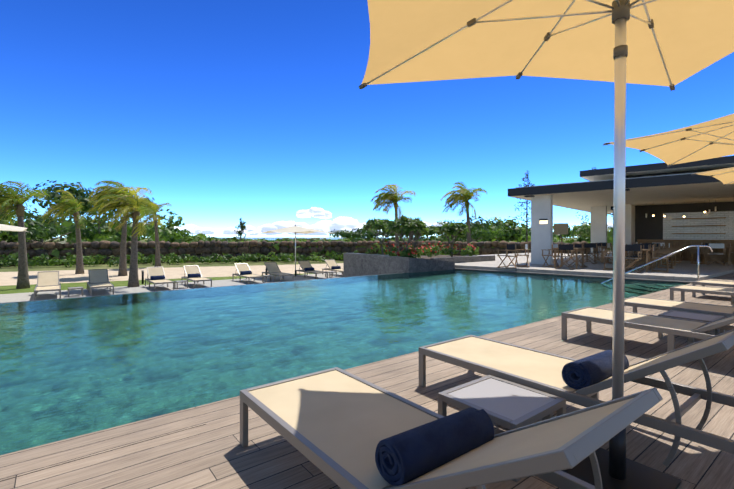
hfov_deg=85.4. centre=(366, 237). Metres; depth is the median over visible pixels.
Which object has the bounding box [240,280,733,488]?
sun loungers
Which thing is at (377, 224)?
frangipani tree
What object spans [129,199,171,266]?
palm tree
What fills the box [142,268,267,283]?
garden bollard lights
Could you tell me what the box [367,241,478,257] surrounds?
ixora shrubs
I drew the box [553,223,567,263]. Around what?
tripod floor lamp
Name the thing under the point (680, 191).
pavilion building
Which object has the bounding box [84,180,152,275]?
palm tree
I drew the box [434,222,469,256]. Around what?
frangipani tree
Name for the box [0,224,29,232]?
garden parasol
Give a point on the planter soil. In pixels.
(434, 256)
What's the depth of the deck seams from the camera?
2.33 m
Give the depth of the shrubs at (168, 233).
45.72 m
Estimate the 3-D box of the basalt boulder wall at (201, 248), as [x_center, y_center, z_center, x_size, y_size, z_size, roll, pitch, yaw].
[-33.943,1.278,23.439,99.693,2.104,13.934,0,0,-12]
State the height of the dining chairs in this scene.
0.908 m
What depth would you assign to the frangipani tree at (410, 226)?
15.71 m
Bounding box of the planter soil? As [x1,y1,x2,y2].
[412,255,464,258]
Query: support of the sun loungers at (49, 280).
on the pool deck at (15, 297)
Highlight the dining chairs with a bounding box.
[497,242,733,272]
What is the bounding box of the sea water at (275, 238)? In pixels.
[53,237,571,239]
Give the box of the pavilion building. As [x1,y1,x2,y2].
[508,156,733,264]
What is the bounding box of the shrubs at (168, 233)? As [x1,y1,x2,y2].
[0,209,612,261]
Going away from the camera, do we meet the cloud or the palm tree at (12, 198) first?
the palm tree at (12, 198)
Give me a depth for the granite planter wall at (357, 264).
17.30 m
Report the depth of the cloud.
6754.47 m
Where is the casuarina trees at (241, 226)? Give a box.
[48,167,612,241]
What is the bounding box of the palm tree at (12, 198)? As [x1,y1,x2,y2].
[0,181,49,288]
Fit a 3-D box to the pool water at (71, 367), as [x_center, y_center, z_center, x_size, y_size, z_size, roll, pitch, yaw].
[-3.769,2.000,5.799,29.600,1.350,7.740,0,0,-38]
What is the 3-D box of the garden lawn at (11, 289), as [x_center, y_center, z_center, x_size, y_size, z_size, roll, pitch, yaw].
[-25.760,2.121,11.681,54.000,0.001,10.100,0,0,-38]
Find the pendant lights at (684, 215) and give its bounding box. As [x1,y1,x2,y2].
[645,200,715,217]
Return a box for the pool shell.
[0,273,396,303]
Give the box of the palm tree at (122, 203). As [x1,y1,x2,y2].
[92,186,160,286]
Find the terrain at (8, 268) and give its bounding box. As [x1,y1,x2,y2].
[0,238,587,285]
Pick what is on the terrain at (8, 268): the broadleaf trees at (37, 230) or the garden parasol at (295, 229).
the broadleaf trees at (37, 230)
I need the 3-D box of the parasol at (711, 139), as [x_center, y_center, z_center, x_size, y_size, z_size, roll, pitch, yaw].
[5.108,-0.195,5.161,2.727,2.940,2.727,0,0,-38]
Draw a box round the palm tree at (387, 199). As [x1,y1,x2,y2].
[370,184,416,253]
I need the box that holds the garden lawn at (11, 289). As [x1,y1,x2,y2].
[0,273,312,293]
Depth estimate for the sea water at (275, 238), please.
7218.58 m
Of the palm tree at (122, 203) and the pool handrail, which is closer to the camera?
the pool handrail
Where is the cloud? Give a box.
[174,207,612,234]
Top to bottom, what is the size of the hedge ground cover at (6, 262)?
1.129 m
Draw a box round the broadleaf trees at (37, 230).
[0,180,507,248]
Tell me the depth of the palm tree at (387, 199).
27.37 m
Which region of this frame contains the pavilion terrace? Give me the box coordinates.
[455,250,733,283]
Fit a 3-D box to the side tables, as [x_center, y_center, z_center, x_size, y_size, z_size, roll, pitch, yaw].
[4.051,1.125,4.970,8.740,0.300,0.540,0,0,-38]
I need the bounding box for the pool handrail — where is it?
[602,245,712,282]
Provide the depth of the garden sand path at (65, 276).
23.21 m
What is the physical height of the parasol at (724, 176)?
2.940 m
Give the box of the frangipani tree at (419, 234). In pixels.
[397,224,429,254]
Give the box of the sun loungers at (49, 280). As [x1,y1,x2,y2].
[34,260,343,299]
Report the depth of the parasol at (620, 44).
2.70 m
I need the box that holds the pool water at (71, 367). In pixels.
[0,270,688,454]
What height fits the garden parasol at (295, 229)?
2.840 m
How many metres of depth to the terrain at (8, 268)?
29.89 m
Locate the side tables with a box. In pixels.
[438,288,733,481]
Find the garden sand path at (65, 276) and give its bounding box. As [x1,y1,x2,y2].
[0,263,343,285]
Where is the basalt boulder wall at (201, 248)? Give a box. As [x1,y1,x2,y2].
[0,240,590,265]
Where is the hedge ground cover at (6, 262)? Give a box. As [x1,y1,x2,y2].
[0,249,458,266]
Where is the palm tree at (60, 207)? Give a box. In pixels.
[42,190,86,273]
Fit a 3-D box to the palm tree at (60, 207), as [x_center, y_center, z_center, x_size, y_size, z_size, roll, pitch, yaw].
[-17.137,-0.283,22.600,2.351,4.817,2.403,0,0,16]
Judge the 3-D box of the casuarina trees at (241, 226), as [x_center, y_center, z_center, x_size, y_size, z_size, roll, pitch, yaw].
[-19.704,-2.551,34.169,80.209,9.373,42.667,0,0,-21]
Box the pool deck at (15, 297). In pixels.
[0,272,342,302]
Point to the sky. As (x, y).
(256, 112)
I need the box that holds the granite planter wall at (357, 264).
[344,253,494,276]
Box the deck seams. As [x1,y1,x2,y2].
[0,424,204,481]
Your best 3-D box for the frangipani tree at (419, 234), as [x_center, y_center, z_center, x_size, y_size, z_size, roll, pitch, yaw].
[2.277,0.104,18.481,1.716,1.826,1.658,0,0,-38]
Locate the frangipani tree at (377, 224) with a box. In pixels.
[362,217,397,254]
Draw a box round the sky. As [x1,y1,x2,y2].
[0,0,733,236]
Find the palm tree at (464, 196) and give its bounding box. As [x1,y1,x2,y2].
[440,182,486,255]
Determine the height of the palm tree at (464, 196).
5.977 m
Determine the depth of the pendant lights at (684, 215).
19.62 m
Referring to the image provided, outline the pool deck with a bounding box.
[0,273,733,488]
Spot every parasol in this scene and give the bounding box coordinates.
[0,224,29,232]
[256,224,335,276]
[359,0,733,488]
[603,113,733,166]
[691,167,733,185]
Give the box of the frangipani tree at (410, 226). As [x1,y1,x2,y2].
[385,215,427,250]
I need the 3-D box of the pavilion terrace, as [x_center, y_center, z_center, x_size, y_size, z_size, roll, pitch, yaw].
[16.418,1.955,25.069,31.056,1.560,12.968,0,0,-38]

